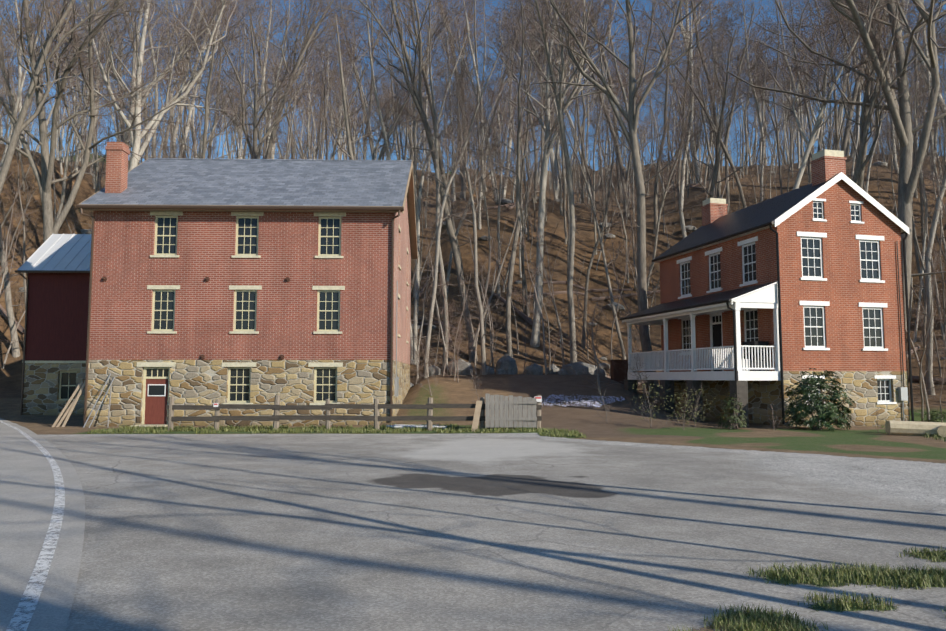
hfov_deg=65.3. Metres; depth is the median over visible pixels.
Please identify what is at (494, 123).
tree
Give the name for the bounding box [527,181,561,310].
sapling
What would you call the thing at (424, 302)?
sapling
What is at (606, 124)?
tree
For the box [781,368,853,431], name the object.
rhododendron shrub
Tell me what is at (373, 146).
tree
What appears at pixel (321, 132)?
tree
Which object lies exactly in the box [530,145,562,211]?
sapling
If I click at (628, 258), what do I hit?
sapling
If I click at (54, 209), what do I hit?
sapling
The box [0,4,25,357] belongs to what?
tree
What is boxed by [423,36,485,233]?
tree
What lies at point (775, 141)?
sapling
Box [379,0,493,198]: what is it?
tree
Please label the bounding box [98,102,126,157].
sapling
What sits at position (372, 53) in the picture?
tree
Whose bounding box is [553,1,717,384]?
tree
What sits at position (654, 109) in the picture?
tree
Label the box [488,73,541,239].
tree
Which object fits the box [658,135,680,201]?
sapling
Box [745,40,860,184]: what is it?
tree
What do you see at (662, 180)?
sapling
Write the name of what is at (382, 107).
tree
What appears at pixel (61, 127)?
tree
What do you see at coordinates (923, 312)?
sapling
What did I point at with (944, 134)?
sapling
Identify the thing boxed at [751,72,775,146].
tree
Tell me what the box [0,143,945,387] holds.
forest floor clutter
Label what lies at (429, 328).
tree
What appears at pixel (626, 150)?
tree
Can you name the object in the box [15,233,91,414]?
mill annex
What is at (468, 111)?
tree
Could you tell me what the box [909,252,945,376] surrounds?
sapling
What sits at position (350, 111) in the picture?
tree
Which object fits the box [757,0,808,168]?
tree
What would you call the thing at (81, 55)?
tree
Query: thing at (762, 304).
house
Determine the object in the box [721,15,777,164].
tree
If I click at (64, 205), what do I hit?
sapling
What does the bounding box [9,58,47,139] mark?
sapling
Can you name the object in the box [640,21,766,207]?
tree
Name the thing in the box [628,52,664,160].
tree
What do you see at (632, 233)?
sapling
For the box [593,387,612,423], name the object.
twiggy shrub
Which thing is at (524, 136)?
sapling
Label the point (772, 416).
twiggy shrub
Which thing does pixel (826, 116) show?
tree
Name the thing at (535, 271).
sapling
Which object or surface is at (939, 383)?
sapling
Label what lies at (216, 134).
sapling
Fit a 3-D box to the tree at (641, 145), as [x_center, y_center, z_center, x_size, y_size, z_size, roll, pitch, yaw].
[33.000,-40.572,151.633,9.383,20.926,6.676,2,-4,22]
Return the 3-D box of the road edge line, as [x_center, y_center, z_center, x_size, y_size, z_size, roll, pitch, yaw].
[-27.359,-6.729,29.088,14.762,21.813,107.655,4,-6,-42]
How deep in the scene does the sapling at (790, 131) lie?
92.45 m
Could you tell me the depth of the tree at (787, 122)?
126.82 m
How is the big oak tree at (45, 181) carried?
on the ground at (626, 422)
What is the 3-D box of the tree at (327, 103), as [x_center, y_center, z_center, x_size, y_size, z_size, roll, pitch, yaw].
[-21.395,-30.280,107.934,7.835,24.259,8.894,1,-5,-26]
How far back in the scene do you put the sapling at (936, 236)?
49.71 m
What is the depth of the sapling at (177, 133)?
68.65 m
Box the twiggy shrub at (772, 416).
[764,402,780,428]
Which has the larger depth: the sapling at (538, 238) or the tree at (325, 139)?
the tree at (325, 139)
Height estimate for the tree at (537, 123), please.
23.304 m
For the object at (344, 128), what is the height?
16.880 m
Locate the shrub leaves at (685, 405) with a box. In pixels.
[627,383,715,424]
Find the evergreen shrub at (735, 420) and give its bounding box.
[717,393,746,428]
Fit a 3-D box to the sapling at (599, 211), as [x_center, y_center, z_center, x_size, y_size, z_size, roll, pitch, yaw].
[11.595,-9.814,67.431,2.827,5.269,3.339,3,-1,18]
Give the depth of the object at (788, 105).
79.57 m
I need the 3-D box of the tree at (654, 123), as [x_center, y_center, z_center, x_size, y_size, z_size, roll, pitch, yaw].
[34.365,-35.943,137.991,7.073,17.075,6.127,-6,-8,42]
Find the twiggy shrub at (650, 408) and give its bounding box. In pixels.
[634,381,670,427]
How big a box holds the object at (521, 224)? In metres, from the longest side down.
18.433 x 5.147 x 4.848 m
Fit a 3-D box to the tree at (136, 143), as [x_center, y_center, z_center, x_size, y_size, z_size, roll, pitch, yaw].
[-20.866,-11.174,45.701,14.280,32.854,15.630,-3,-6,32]
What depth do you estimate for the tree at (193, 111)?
91.71 m
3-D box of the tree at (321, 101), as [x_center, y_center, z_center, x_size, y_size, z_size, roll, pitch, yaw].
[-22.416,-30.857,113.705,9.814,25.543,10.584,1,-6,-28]
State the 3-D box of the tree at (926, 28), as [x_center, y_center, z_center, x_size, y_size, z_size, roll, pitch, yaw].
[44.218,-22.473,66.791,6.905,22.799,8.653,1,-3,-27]
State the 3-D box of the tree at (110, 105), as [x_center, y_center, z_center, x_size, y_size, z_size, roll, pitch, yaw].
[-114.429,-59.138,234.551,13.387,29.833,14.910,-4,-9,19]
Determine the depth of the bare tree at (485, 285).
53.75 m
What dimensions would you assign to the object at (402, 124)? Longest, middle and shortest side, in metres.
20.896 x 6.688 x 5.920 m
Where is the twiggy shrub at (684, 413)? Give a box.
[674,388,698,429]
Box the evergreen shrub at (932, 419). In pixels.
[921,411,945,422]
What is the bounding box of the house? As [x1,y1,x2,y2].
[620,149,913,426]
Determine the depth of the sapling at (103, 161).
58.73 m
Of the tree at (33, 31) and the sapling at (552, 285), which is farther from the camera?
the tree at (33, 31)
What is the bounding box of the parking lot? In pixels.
[39,433,945,630]
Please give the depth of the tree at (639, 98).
123.00 m
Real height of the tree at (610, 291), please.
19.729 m
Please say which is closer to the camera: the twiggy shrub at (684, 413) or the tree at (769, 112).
the twiggy shrub at (684, 413)
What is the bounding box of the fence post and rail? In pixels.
[166,394,541,430]
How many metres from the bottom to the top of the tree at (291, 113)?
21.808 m
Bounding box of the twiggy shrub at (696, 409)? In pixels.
[681,382,714,427]
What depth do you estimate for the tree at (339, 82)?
44.15 m
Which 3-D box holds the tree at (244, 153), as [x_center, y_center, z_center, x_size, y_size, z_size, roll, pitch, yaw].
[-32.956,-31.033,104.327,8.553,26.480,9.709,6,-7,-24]
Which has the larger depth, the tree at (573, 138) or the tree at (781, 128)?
the tree at (781, 128)
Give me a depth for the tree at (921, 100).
129.47 m
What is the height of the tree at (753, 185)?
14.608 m
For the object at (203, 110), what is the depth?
100.44 m
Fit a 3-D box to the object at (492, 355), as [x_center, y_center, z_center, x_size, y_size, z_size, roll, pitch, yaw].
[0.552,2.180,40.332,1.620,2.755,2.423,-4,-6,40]
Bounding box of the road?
[0,418,84,630]
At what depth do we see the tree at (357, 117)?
164.51 m
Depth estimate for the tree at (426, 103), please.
117.23 m
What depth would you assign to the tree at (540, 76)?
70.19 m
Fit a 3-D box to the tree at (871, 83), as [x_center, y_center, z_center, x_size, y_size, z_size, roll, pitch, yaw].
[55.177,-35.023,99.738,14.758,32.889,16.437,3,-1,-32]
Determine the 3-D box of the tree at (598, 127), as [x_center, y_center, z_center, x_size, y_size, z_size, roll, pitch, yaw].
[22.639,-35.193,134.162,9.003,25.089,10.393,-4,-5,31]
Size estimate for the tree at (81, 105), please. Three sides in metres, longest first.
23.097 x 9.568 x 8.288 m
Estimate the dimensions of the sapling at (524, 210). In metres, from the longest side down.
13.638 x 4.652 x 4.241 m
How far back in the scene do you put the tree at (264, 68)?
92.10 m
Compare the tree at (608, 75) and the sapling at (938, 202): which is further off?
the tree at (608, 75)
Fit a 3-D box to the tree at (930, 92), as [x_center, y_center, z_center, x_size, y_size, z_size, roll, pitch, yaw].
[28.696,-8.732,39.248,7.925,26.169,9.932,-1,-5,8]
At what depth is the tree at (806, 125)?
141.13 m
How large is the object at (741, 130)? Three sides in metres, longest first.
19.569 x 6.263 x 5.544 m
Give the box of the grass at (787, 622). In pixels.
[87,423,945,630]
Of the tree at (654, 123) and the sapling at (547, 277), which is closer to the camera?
the sapling at (547, 277)
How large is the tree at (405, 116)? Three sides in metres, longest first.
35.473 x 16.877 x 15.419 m
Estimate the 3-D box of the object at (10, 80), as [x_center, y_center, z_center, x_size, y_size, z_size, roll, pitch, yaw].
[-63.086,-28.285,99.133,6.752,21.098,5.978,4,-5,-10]
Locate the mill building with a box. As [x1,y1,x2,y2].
[76,142,417,426]
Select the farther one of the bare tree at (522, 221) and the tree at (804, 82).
the tree at (804, 82)
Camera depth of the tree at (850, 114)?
58.03 m
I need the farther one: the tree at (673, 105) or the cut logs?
the tree at (673, 105)
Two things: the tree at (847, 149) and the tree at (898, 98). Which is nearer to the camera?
the tree at (898, 98)
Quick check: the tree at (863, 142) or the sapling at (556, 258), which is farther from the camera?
the sapling at (556, 258)
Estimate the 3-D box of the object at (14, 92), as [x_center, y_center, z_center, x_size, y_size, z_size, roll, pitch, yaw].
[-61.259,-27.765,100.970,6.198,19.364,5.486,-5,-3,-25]
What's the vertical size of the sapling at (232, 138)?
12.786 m
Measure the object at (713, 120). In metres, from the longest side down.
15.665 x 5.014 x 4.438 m
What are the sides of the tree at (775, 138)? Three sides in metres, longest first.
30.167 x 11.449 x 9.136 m
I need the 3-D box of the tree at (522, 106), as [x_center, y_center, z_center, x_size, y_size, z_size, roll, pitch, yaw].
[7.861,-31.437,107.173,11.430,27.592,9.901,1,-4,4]
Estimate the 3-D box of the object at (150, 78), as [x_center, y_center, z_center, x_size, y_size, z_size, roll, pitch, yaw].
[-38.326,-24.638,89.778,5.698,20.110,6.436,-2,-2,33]
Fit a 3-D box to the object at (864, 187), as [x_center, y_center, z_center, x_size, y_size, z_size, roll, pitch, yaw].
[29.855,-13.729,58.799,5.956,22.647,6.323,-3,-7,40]
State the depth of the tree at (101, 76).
153.42 m
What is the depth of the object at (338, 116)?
121.27 m
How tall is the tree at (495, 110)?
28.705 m
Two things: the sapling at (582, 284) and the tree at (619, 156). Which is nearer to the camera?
the sapling at (582, 284)
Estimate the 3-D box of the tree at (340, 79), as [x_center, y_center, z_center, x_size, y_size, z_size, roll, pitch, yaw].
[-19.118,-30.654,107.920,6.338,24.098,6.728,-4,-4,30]
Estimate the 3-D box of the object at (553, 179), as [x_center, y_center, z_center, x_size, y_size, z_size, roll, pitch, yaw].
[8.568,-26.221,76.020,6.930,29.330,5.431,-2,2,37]
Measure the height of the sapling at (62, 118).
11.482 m
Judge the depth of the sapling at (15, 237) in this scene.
43.08 m
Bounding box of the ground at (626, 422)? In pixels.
[0,144,945,630]
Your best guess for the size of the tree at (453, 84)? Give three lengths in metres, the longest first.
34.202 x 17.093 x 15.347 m
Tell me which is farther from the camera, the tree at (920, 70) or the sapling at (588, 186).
the tree at (920, 70)
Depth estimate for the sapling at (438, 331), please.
45.78 m
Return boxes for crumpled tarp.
[541,394,623,406]
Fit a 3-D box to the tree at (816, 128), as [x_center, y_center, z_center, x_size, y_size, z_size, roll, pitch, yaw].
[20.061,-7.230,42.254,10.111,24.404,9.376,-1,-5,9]
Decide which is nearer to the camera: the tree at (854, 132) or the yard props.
the yard props
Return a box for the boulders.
[410,354,606,386]
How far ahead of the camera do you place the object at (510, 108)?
70.22 m
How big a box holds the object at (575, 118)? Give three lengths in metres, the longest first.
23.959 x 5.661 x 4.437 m
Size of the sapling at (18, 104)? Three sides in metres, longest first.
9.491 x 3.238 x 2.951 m
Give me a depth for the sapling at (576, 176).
83.25 m
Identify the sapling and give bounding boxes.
[0,45,39,191]
[0,96,14,143]
[0,126,53,345]
[0,181,33,341]
[0,182,39,297]
[0,229,26,346]
[1,110,51,227]
[1,211,19,264]
[1,231,74,368]
[2,51,33,144]
[2,59,35,159]
[2,152,35,215]
[2,202,30,274]
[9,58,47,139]
[12,180,73,292]
[25,55,43,120]
[25,107,38,146]
[27,107,47,164]
[31,110,76,223]
[35,67,77,143]
[52,173,79,233]
[57,102,74,160]
[62,85,96,171]
[67,118,97,169]
[68,109,121,224]
[76,131,99,182]
[85,100,115,188]
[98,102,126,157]
[99,79,129,154]
[148,85,169,156]
[169,103,195,157]
[171,96,204,157]
[188,110,203,157]
[208,115,233,158]
[209,128,220,158]
[225,108,245,158]
[264,92,297,158]
[282,119,293,155]
[291,115,310,158]
[407,117,425,157]
[410,221,438,378]
[411,170,440,303]
[411,248,425,322]
[412,226,445,336]
[412,262,474,375]
[415,277,452,363]
[418,230,463,373]
[420,179,449,279]
[423,130,435,227]
[429,260,493,380]
[441,239,502,374]
[443,157,541,362]
[452,255,508,365]
[456,219,527,373]
[476,212,511,336]
[482,221,540,353]
[493,145,512,198]
[501,113,537,233]
[503,129,545,291]
[508,84,551,230]
[510,225,582,374]
[511,172,559,261]
[511,215,564,315]
[514,86,536,178]
[521,254,572,373]
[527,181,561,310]
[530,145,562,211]
[530,215,592,365]
[530,217,568,340]
[544,226,566,347]
[549,142,573,203]
[550,231,569,284]
[566,253,596,313]
[566,276,599,358]
[571,128,597,203]
[575,234,637,376]
[579,144,607,221]
[585,146,603,202]
[586,177,625,269]
[592,180,608,225]
[594,202,620,264]
[598,151,632,198]
[604,246,652,332]
[605,110,631,223]
[611,187,659,349]
[615,212,659,312]
[617,83,648,220]
[621,153,658,290]
[621,304,639,354]
[625,195,659,291]
[627,213,657,301]
[637,103,666,192]
[637,248,659,305]
[645,114,675,232]
[646,79,675,176]
[647,221,676,307]
[649,208,675,340]
[650,153,739,327]
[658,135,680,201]
[685,88,706,197]
[686,193,700,229]
[693,125,715,174]
[694,163,707,210]
[718,102,755,188]
[726,84,751,176]
[728,111,752,177]
[737,89,779,182]
[750,93,771,166]
[751,75,782,169]
[757,146,780,201]
[765,99,797,183]
[775,95,801,190]
[779,94,800,176]
[782,99,796,165]
[784,95,816,156]
[792,129,811,189]
[867,144,896,201]
[872,108,888,168]
[883,185,897,213]
[904,302,945,387]
[905,306,945,420]
[906,254,945,421]
[909,245,945,406]
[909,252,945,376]
[909,290,935,346]
[910,232,945,392]
[912,152,945,356]
[913,162,945,270]
[915,337,945,421]
[921,114,945,250]
[923,162,945,302]
[925,289,945,357]
[934,88,945,168]
[935,102,945,223]
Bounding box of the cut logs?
[885,420,945,436]
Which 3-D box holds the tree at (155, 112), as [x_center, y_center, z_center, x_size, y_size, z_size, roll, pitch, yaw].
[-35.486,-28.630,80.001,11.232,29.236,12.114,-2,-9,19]
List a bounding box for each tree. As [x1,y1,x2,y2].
[0,0,32,128]
[0,0,61,169]
[0,0,163,193]
[0,0,214,292]
[0,2,63,124]
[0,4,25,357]
[0,4,26,73]
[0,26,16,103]
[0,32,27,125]
[0,33,8,143]
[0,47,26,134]
[0,58,28,139]
[0,60,43,143]
[0,99,14,191]
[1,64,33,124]
[2,67,28,101]
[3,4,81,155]
[3,84,35,142]
[4,0,62,147]
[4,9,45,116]
[22,4,133,221]
[22,85,62,157]
[23,61,86,143]
[23,66,67,143]
[29,0,263,170]
[31,0,111,171]
[35,29,94,154]
[36,30,105,151]
[38,34,93,145]
[43,41,83,160]
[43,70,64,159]
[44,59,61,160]
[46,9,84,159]
[47,99,73,144]
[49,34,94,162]
[50,0,166,233]
[52,0,229,145]
[53,10,115,164]
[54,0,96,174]
[60,59,66,150]
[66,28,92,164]
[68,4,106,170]
[70,0,165,141]
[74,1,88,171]
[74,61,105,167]
[76,32,131,139]
[77,4,130,158]
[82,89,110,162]
[89,69,173,182]
[96,0,181,158]
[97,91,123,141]
[98,67,126,136]
[99,80,126,141]
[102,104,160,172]
[103,92,126,115]
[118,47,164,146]
[126,0,266,158]
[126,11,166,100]
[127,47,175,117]
[128,1,198,139]
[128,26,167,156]
[132,0,197,157]
[134,21,194,142]
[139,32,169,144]
[141,0,211,156]
[141,50,172,121]
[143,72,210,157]
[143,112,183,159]
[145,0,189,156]
[145,49,177,157]
[146,0,225,155]
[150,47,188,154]
[153,0,246,157]
[154,7,197,148]
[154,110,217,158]
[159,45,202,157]
[161,14,242,158]
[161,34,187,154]
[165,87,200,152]
[169,0,271,157]
[179,0,257,157]
[180,0,337,158]
[184,32,239,138]
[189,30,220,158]
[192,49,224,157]
[196,97,222,145]
[196,111,220,151]
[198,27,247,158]
[200,73,218,157]
[201,79,231,158]
[202,0,261,158]
[204,62,273,158]
[204,64,252,153]
[204,73,234,157]
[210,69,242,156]
[211,91,242,154]
[213,102,236,158]
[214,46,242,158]
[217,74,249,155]
[217,116,237,158]
[218,91,251,158]
[219,4,260,158]
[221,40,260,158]
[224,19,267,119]
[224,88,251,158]
[226,79,263,158]
[227,0,303,158]
[228,0,295,143]
[228,7,265,158]
[230,50,279,130]
[231,42,298,158]
[233,35,281,132]
[236,48,311,153]
[237,78,285,156]
[239,0,371,158]
[239,111,262,157]
[241,95,284,158]
[242,17,307,158]
[246,47,326,157]
[247,84,269,158]
[259,0,386,158]
[260,38,317,157]
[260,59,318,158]
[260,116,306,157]
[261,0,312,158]
[276,101,320,158]
[276,125,298,158]
[277,0,415,159]
[277,47,388,159]
[284,33,327,158]
[284,48,329,158]
[289,89,317,154]
[291,73,313,158]
[292,53,345,159]
[296,0,477,361]
[297,18,349,156]
[300,30,356,158]
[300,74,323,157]
[300,100,350,149]
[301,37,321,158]
[303,109,336,159]
[304,60,323,155]
[305,72,337,156]
[305,112,329,153]
[306,45,343,159]
[309,27,349,158]
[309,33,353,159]
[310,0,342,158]
[310,0,381,154]
[310,44,369,159]
[311,82,349,156]
[312,41,362,159]
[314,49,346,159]
[315,26,409,159]
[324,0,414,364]
[324,20,347,152]
[325,0,490,273]
[327,21,375,159]
[328,43,361,147]
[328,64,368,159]
[328,69,379,159]
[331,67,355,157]
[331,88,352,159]
[332,87,373,144]
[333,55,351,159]
[334,56,367,152]
[344,26,452,159]
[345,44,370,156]
[346,89,382,142]
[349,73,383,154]
[350,0,407,156]
[350,12,484,364]
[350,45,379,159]
[355,65,397,159]
[357,9,491,371]
[357,94,392,156]
[360,20,407,159]
[368,7,472,297]
[369,79,411,158]
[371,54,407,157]
[371,85,410,157]
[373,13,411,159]
[373,85,401,144]
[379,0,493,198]
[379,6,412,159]
[379,101,412,159]
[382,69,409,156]
[384,65,424,157]
[386,28,522,378]
[386,124,425,165]
[389,79,437,167]
[398,97,432,151]
[400,52,444,159]
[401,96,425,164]
[404,122,430,170]
[405,96,442,146]
[408,58,525,374]
[410,1,473,200]
[410,29,452,170]
[413,56,529,314]
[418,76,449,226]
[422,0,504,200]
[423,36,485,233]
[425,0,503,177]
[433,111,475,155]
[434,57,489,168]
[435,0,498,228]
[438,57,478,149]
[441,21,499,200]
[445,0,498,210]
[445,0,644,346]
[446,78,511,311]
[449,0,578,357]
[450,0,556,198]
[453,66,499,199]
[454,70,544,294]
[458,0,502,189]
[460,88,505,157]
[461,99,505,146]
[463,0,595,199]
[470,0,558,199]
[471,72,517,173]
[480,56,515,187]
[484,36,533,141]
[484,79,520,170]
[486,81,578,315]
[487,0,639,362]
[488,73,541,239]
[489,2,507,188]
[489,37,558,171]
[489,38,527,178]
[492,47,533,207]
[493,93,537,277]
[495,99,525,172]
[497,0,560,202]
[497,0,740,395]
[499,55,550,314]
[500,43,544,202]
[506,23,573,220]
[508,19,575,133]
[508,63,555,192]
[512,98,538,182]
[514,90,539,180]
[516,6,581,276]
[522,75,578,146]
[524,0,628,216]
[524,42,590,185]
[524,89,555,183]
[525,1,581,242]
[525,39,591,195]
[525,108,569,186]
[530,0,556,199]
[533,42,583,215]
[534,0,607,197]
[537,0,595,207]
[537,31,590,184]
[543,105,566,188]
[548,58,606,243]
[549,70,666,348]
[549,96,635,359]
[552,4,627,203]
[552,75,579,191]
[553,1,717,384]
[554,82,592,190]
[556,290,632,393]
[562,51,627,190]
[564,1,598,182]
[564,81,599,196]
[568,113,588,187]
[570,0,638,202]
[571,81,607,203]
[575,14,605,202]
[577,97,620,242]
[579,63,617,183]
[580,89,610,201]
[581,51,628,168]
[582,114,634,282]
[584,42,635,176]
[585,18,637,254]
[585,119,605,168]
[586,78,618,184]
[587,81,627,230]
[592,82,619,173]
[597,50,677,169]
[601,102,628,170]
[602,22,673,94]
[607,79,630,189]
[608,71,641,201]
[609,63,662,158]
[610,18,658,182]
[616,0,711,234]
[618,68,654,164]
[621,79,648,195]
[621,95,658,181]
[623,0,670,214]
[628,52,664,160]
[637,0,736,238]
[637,72,714,292]
[638,23,689,161]
[638,70,679,190]
[638,120,659,149]
[639,75,664,156]
[639,115,663,144]
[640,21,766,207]
[641,0,723,183]
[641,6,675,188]
[642,0,744,197]
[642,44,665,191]
[645,86,673,161]
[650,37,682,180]
[651,33,683,154]
[652,0,778,197]
[653,86,699,133]
[654,45,710,184]
[656,0,745,210]
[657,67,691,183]
[659,64,689,157]
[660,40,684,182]
[661,102,679,149]
[662,64,694,143]
[664,42,760,199]
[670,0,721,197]
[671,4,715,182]
[671,41,722,154]
[672,0,788,213]
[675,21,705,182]
[675,91,703,182]
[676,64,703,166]
[676,70,706,160]
[682,13,746,180]
[684,67,707,162]
[686,23,744,152]
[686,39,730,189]
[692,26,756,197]
[693,0,945,328]
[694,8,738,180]
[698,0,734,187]
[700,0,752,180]
[716,72,740,172]
[718,0,785,200]
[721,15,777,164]
[721,39,764,174]
[722,53,768,165]
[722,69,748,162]
[723,122,741,159]
[724,54,786,161]
[725,41,786,164]
[727,149,790,212]
[732,7,788,173]
[733,0,928,189]
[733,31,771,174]
[738,79,793,164]
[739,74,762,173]
[740,33,772,118]
[740,77,778,165]
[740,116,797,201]
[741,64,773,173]
[744,29,779,166]
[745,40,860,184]
[746,64,782,164]
[747,107,771,165]
[747,110,778,165]
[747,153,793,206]
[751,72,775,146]
[755,31,796,164]
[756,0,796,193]
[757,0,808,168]
[758,99,782,157]
[759,39,811,167]
[764,0,829,183]
[764,0,834,159]
[765,63,798,163]
[767,0,945,183]
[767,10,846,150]
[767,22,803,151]
[767,65,800,164]
[767,96,803,145]
[769,39,825,149]
[770,94,793,161]
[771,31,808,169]
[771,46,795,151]
[771,70,815,162]
[772,49,808,163]
[781,0,867,151]
[786,22,821,162]
[786,46,827,148]
[786,121,804,163]
[787,0,858,155]
[789,11,838,157]
[791,95,820,153]
[794,0,853,150]
[794,0,867,157]
[802,0,945,188]
[803,0,841,149]
[803,51,871,183]
[803,62,838,149]
[809,69,830,135]
[813,75,847,149]
[815,0,914,161]
[816,108,851,148]
[817,0,927,156]
[817,19,884,153]
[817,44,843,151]
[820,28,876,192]
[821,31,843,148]
[827,0,868,149]
[828,25,862,140]
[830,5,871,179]
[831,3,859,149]
[837,0,911,152]
[840,1,945,123]
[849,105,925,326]
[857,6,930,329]
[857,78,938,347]
[860,116,888,153]
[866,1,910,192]
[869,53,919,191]
[874,64,945,308]
[878,62,945,222]
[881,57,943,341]
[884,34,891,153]
[885,0,939,172]
[891,21,943,124]
[892,21,924,168]
[896,4,945,394]
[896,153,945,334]
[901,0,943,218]
[902,0,945,179]
[904,15,945,154]
[905,67,945,283]
[907,56,935,149]
[908,64,945,138]
[910,0,945,63]
[910,69,943,136]
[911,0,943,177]
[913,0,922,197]
[913,33,945,140]
[914,119,945,213]
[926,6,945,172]
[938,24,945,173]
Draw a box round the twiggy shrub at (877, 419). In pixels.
[870,410,883,431]
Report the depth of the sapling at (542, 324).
43.40 m
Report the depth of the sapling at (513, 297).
48.03 m
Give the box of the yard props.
[52,360,636,431]
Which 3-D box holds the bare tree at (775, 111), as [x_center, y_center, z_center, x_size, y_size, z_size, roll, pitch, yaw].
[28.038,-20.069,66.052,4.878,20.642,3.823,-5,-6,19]
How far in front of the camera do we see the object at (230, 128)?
120.14 m
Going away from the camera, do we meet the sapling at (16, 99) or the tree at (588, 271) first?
the tree at (588, 271)
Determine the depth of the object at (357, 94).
115.95 m
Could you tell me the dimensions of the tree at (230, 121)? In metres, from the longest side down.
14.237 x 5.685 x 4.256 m
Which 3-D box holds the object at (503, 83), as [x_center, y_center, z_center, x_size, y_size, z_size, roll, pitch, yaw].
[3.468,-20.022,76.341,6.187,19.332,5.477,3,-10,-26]
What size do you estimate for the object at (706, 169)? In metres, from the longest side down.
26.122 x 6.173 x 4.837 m
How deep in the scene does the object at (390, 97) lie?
90.23 m
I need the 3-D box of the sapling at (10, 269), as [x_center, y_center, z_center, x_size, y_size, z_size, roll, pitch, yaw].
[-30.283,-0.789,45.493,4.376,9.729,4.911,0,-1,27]
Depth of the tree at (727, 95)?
45.32 m
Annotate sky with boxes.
[0,0,945,180]
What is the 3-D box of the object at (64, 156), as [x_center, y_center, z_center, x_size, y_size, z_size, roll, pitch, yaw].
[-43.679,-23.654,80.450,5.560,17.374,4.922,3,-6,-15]
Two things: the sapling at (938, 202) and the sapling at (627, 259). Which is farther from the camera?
the sapling at (627, 259)
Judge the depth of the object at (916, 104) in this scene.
60.36 m
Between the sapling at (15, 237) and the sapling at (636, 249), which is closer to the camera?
the sapling at (15, 237)
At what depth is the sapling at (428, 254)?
60.54 m
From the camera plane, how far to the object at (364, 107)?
90.41 m
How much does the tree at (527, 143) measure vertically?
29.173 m
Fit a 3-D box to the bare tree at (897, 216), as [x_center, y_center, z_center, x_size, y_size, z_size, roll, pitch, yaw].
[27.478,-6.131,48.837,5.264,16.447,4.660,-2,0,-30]
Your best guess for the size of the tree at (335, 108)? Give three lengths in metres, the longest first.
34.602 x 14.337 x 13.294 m
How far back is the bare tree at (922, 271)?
48.26 m
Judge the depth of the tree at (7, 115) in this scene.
136.24 m
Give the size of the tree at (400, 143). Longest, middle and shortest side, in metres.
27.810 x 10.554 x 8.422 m
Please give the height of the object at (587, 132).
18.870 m
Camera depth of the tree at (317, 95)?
108.10 m
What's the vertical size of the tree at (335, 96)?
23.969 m
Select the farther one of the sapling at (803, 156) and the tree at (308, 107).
the tree at (308, 107)
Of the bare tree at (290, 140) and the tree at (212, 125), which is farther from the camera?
the tree at (212, 125)
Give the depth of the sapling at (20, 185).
52.82 m
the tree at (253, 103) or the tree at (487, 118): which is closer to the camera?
the tree at (253, 103)
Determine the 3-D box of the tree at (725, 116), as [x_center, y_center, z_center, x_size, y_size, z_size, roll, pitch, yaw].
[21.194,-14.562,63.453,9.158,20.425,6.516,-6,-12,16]
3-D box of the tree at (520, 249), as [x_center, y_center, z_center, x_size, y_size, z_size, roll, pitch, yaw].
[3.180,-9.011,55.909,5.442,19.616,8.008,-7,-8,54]
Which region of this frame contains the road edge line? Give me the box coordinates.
[0,421,64,630]
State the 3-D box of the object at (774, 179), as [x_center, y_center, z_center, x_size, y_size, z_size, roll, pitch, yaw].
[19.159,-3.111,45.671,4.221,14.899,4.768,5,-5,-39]

